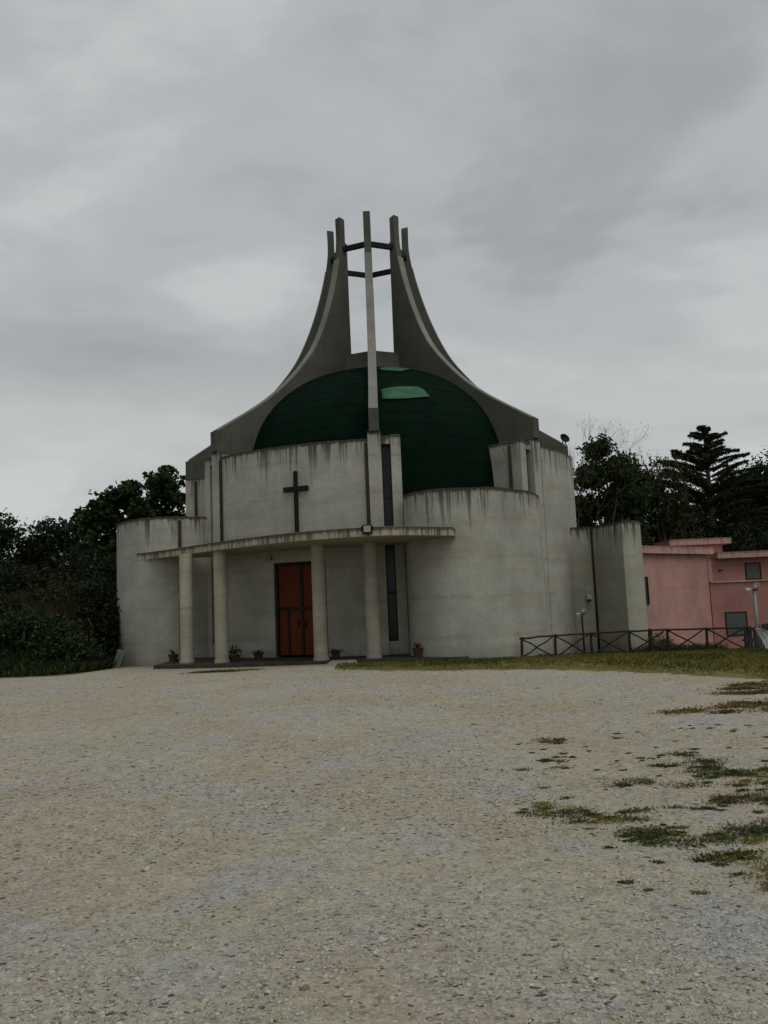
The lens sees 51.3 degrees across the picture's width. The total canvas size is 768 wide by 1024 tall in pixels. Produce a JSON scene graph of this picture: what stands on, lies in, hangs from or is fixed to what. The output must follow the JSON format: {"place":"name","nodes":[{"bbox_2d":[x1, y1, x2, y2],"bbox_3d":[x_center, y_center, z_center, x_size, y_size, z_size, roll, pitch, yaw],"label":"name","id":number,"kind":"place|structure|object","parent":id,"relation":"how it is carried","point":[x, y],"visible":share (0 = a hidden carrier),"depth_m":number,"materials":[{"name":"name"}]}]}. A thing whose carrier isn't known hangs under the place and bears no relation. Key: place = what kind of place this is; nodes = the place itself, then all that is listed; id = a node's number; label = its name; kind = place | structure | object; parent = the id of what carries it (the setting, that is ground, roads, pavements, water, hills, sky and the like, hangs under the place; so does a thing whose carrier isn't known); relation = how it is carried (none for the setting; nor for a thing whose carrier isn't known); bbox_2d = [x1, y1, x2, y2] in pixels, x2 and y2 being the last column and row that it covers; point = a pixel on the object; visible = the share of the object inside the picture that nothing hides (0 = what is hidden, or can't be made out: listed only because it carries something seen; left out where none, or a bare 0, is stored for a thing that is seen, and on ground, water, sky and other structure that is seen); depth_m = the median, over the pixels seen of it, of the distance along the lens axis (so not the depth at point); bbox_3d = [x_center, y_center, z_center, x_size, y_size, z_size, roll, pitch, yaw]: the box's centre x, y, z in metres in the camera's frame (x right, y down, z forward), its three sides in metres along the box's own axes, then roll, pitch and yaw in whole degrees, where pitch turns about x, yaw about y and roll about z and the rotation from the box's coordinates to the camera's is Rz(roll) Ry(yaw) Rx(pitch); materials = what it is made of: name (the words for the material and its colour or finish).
{"place":"outdoors","nodes":[
{"label":"outdoors","id":0,"kind":"place"},
{"bbox_2d":[0,583,109,652],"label":"bush","id":1,"kind":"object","parent":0,"point":[69,612],"depth_m":31.50,"materials":[{"name":"green plant"}]},
{"bbox_2d":[0,653,767,1023],"bbox_3d":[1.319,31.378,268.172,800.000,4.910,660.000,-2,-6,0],"label":"ground","id":2,"kind":"structure","parent":0,"point":[404,859],"depth_m":6.00,"materials":[{"name":"beige gravel"}]},
{"bbox_2d":[0,508,27,575],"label":"evergreen tree","id":3,"kind":"object","parent":2,"relation":"on","point":[9,537],"visible":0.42,"depth_m":37.98,"materials":[{"name":"green plant"}]},
{"bbox_2d":[0,554,46,601],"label":"leafy shrub","id":4,"kind":"object","parent":2,"relation":"on","point":[12,579],"visible":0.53,"depth_m":34.45,"materials":[{"name":"green plant"}]},
{"bbox_2d":[0,604,55,649],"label":"leafy shrub","id":5,"kind":"object","parent":2,"relation":"on","point":[2,614],"visible":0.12,"depth_m":29.30,"materials":[{"name":"green plant"}]},
{"bbox_2d":[0,559,88,592],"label":"leafy shrub","id":6,"kind":"object","parent":2,"relation":"on","point":[55,579],"visible":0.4,"depth_m":35.04,"materials":[{"name":"green plant"}]},
{"bbox_2d":[0,604,91,653],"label":"leafy shrub","id":7,"kind":"object","parent":2,"relation":"on","point":[16,637],"visible":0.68,"depth_m":28.53,"materials":[{"name":"green plant"}]},
{"bbox_2d":[16,582,97,617],"bbox_3d":[-12.999,3.709,32.474,3.690,1.797,2.607,-2,-6,0],"label":"leafy shrub","id":8,"kind":"object","parent":2,"relation":"on","point":[46,597],"visible":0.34,"depth_m":31.97,"materials":[{"name":"green plant"}]},
{"bbox_2d":[0,620,118,677],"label":"undergrowth","id":9,"kind":"object","parent":2,"relation":"on","point":[14,662],"visible":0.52,"depth_m":26.68,"materials":[{"name":"green plant"}]},
{"bbox_2d":[12,516,113,585],"bbox_3d":[-16.038,2.943,39.933,5.996,5.673,4.146,-5,-7,20],"label":"evergreen tree","id":10,"kind":"object","parent":2,"relation":"on","point":[41,548],"visible":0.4,"depth_m":39.37,"materials":[{"name":"green plant"}]},
{"bbox_2d":[17,625,110,663],"bbox_3d":[-11.216,4.839,28.058,3.535,1.773,2.584,-2,-6,0],"label":"leafy shrub","id":11,"kind":"object","parent":2,"relation":"on","point":[73,646],"visible":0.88,"depth_m":27.68,"materials":[{"name":"green plant"}]},
{"bbox_2d":[49,542,116,591],"bbox_3d":[-13.084,2.950,36.382,4.351,3.224,3.200,-2,-6,0],"label":"leafy shrub","id":12,"kind":"object","parent":2,"relation":"on","point":[107,566],"visible":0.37,"depth_m":36.17,"materials":[{"name":"green plant"}]},
{"bbox_2d":[72,578,121,656],"bbox_3d":[-10.701,4.154,30.739,2.929,3.227,2.138,-5,-7,26],"label":"leafy shrub","id":13,"kind":"object","parent":2,"relation":"on","point":[101,622],"visible":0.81,"depth_m":30.51,"materials":[{"name":"green plant"}]},
{"bbox_2d":[112,649,124,667],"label":"stone slab","id":14,"kind":"structure","parent":2,"relation":"on","point":[119,654],"depth_m":28.50,"materials":[{"name":"grey stone"}]},
{"bbox_2d":[68,465,185,574],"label":"broadleaf tree","id":15,"kind":"object","parent":2,"relation":"on","point":[100,515],"visible":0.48,"depth_m":41.77,"materials":[{"name":"green plant"}]},
{"bbox_2d":[117,211,577,668],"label":"church","id":16,"kind":"structure","parent":2,"relation":"on","point":[435,466],"depth_m":28.11,"materials":[{"name":"concrete"}]},
{"bbox_2d":[167,649,178,661],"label":"potted plant","id":17,"kind":"object","parent":16,"relation":"on","point":[173,656],"visible":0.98,"depth_m":27.05,"materials":[{"name":"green plant"}]},
{"bbox_2d":[229,645,241,661],"bbox_3d":[-4.892,4.615,26.247,0.568,0.561,0.641,-2,-6,0],"label":"potted plant","id":18,"kind":"object","parent":16,"relation":"on","point":[234,658],"visible":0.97,"depth_m":26.08,"materials":[{"name":"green plant"}]},
{"bbox_2d":[249,649,267,658],"bbox_3d":[-4.195,4.777,26.833,0.802,0.314,0.882,-7,-8,37],"label":"potted plant","id":19,"kind":"object","parent":16,"relation":"on","point":[257,654],"visible":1,"depth_m":26.68,"materials":[{"name":"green plant"}]},
{"bbox_2d":[275,560,328,655],"bbox_3d":[-2.778,3.272,27.171,1.928,3.140,0.150,-5,-7,19],"label":"door","id":20,"kind":"structure","parent":16,"relation":"in","point":[293,583],"depth_m":27.26,"materials":[{"name":"wood"}]},
{"bbox_2d":[328,649,346,657],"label":"potted plant","id":21,"kind":"object","parent":16,"relation":"on","point":[335,653],"visible":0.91,"depth_m":25.74,"materials":[{"name":"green plant"}]},
{"bbox_2d":[361,524,372,533],"bbox_3d":[-0.479,0.499,22.854,0.340,0.260,0.346,-2,-6,0],"label":"floodlight","id":22,"kind":"object","parent":16,"relation":"attached to","point":[367,529],"visible":1,"depth_m":22.69,"materials":[{"name":"metal"}]},
{"bbox_2d":[381,445,398,640],"bbox_3d":[0.192,0.999,27.009,0.319,6.630,0.090,-2,-6,0],"label":"slit window","id":23,"kind":"structure","parent":16,"relation":"in","point":[385,449],"depth_m":26.95,"materials":[{"name":"black glass"}]},
{"bbox_2d":[411,642,422,656],"bbox_3d":[1.059,4.236,24.831,0.474,0.504,0.368,-2,-6,0],"label":"potted plant","id":24,"kind":"object","parent":16,"relation":"on","point":[417,650],"visible":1,"depth_m":24.72,"materials":[{"name":"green plant"}]},
{"bbox_2d":[560,434,569,444],"bbox_3d":[8.036,-3.139,35.529,0.466,0.725,0.254,0,-7,-22],"label":"satellite dish","id":25,"kind":"object","parent":16,"relation":"attached to","point":[565,438],"visible":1,"depth_m":35.61,"materials":[{"name":"metal"}]},
{"bbox_2d":[179,668,767,894],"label":"clover patch","id":26,"kind":"object","parent":2,"relation":"on","point":[759,686],"visible":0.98,"depth_m":6.51,"materials":[{"name":"green plant"}]},
{"bbox_2d":[196,670,766,893],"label":"weed blades","id":27,"kind":"object","parent":2,"relation":"on","point":[681,807],"visible":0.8,"depth_m":6.40,"materials":[{"name":"green plant"}]},
{"bbox_2d":[335,647,767,679],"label":"grass verge","id":28,"kind":"object","parent":2,"relation":"on","point":[727,654],"depth_m":20.41,"materials":[{"name":"green plant"}]},
{"bbox_2d":[576,608,585,651],"bbox_3d":[6.559,4.023,26.420,0.345,1.663,0.195,-2,-6,0],"label":"lamp post","id":29,"kind":"object","parent":2,"relation":"on","point":[579,614],"visible":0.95,"depth_m":26.47,"materials":[{"name":"metal"}]},
{"bbox_2d":[568,415,648,525],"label":"bare tree","id":30,"kind":"object","parent":2,"relation":"on","point":[582,459],"visible":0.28,"depth_m":44.88,"materials":[{"name":"brown plant"}]},
{"bbox_2d":[568,441,648,524],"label":"bare tree","id":31,"kind":"object","parent":2,"relation":"on","point":[611,479],"visible":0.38,"depth_m":48.96,"materials":[{"name":"brown plant"}]},
{"bbox_2d":[570,520,647,652],"bbox_3d":[8.529,3.424,31.777,2.855,5.612,6.000,-2,-6,0],"label":"annex","id":32,"kind":"object","parent":2,"relation":"on","point":[608,567],"visible":0.68,"depth_m":29.84,"materials":[{"name":"concrete"}]},
{"bbox_2d":[586,595,591,600],"bbox_3d":[7.865,3.296,30.688,0.180,0.240,0.200,-2,-6,0],"label":"wall lamp","id":33,"kind":"object","parent":32,"relation":"attached to","point":[588,597],"visible":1,"depth_m":30.59,"materials":[{"name":"white plastic"}]},
{"bbox_2d":[573,433,659,545],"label":"broadleaf tree","id":34,"kind":"object","parent":2,"relation":"on","point":[635,503],"visible":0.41,"depth_m":49.83,"materials":[{"name":"green plant"}]},
{"bbox_2d":[534,641,728,655],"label":"grass","id":35,"kind":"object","parent":2,"relation":"on","point":[671,646],"visible":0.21,"depth_m":25.94,"materials":[{"name":"green plant"}]},
{"bbox_2d":[519,626,746,656],"bbox_3d":[7.881,4.262,25.465,7.554,0.994,0.816,-2,-6,-8],"label":"rail fence","id":36,"kind":"object","parent":2,"relation":"on","point":[651,637],"visible":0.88,"depth_m":25.61,"materials":[{"name":"brown wood"}]},
{"bbox_2d":[596,457,703,542],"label":"broadleaf tree","id":37,"kind":"object","parent":2,"relation":"on","point":[693,522],"visible":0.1,"depth_m":54.87,"materials":[{"name":"green plant"}]},
{"bbox_2d":[645,631,678,648],"bbox_3d":[9.698,4.689,28.076,1.183,1.087,0.977,-2,-6,0],"label":"leafy shrub","id":38,"kind":"object","parent":2,"relation":"on","point":[660,641],"visible":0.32,"depth_m":28.04,"materials":[{"name":"green plant"}]},
{"bbox_2d":[638,450,703,541],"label":"feathery tree","id":39,"kind":"object","parent":2,"relation":"on","point":[670,519],"visible":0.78,"depth_m":52.10,"materials":[{"name":"green plant"}]},
{"bbox_2d":[642,537,767,647],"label":"pink house","id":40,"kind":"structure","parent":2,"relation":"on","point":[698,583],"depth_m":46.46,"materials":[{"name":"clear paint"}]},
{"bbox_2d":[644,577,649,604],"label":"window","id":41,"kind":"structure","parent":40,"relation":"in","point":[646,578],"depth_m":42.14,"materials":[{"name":"black glass"}]},
{"bbox_2d":[725,611,747,635],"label":"window","id":42,"kind":"structure","parent":40,"relation":"in","point":[733,619],"depth_m":46.60,"materials":[{"name":"grey glass"}]},
{"bbox_2d":[744,562,761,579],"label":"window","id":43,"kind":"structure","parent":40,"relation":"in","point":[752,570],"depth_m":47.08,"materials":[{"name":"grey glass"}]},
{"bbox_2d":[655,425,767,550],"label":"cedar tree","id":44,"kind":"object","parent":2,"relation":"on","point":[706,455],"visible":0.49,"depth_m":60.02,"materials":[{"name":"green plant"}]},
{"bbox_2d":[692,502,750,541],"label":"evergreen tree","id":45,"kind":"object","parent":2,"relation":"on","point":[706,517],"visible":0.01,"depth_m":63.17,"materials":[{"name":"green plant"}]},
{"bbox_2d":[686,518,767,551],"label":"evergreen tree","id":46,"kind":"object","parent":2,"relation":"on","point":[739,546],"visible":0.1,"depth_m":57.34,"materials":[{"name":"green plant"}]},
{"bbox_2d":[712,445,767,548],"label":"evergreen tree","id":47,"kind":"object","parent":2,"relation":"on","point":[760,500],"visible":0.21,"depth_m":63.84,"materials":[{"name":"green plant"}]},
{"bbox_2d":[745,583,760,648],"bbox_3d":[11.126,3.189,23.975,0.436,2.137,0.246,-2,-6,0],"label":"lamp post","id":48,"kind":"object","parent":2,"relation":"on","point":[750,590],"visible":0.95,"depth_m":24.02,"materials":[{"name":"grey metal"}]},
{"bbox_2d":[741,623,767,648],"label":"paling fence","id":49,"kind":"object","parent":2,"relation":"on","point":[748,639],"visible":0.54,"depth_m":24.62,"materials":[{"name":"wood"}]},
{"bbox_2d":[755,628,767,647],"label":"plastic sheet","id":50,"kind":"object","parent":2,"relation":"on","point":[763,634],"visible":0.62,"depth_m":23.37,"materials":[{"name":"white plastic"}]},
{"bbox_2d":[0,0,767,563],"label":"sky","id":51,"kind":"structure","parent":0,"point":[579,188],"materials":[{"name":"grey"}]}
]}

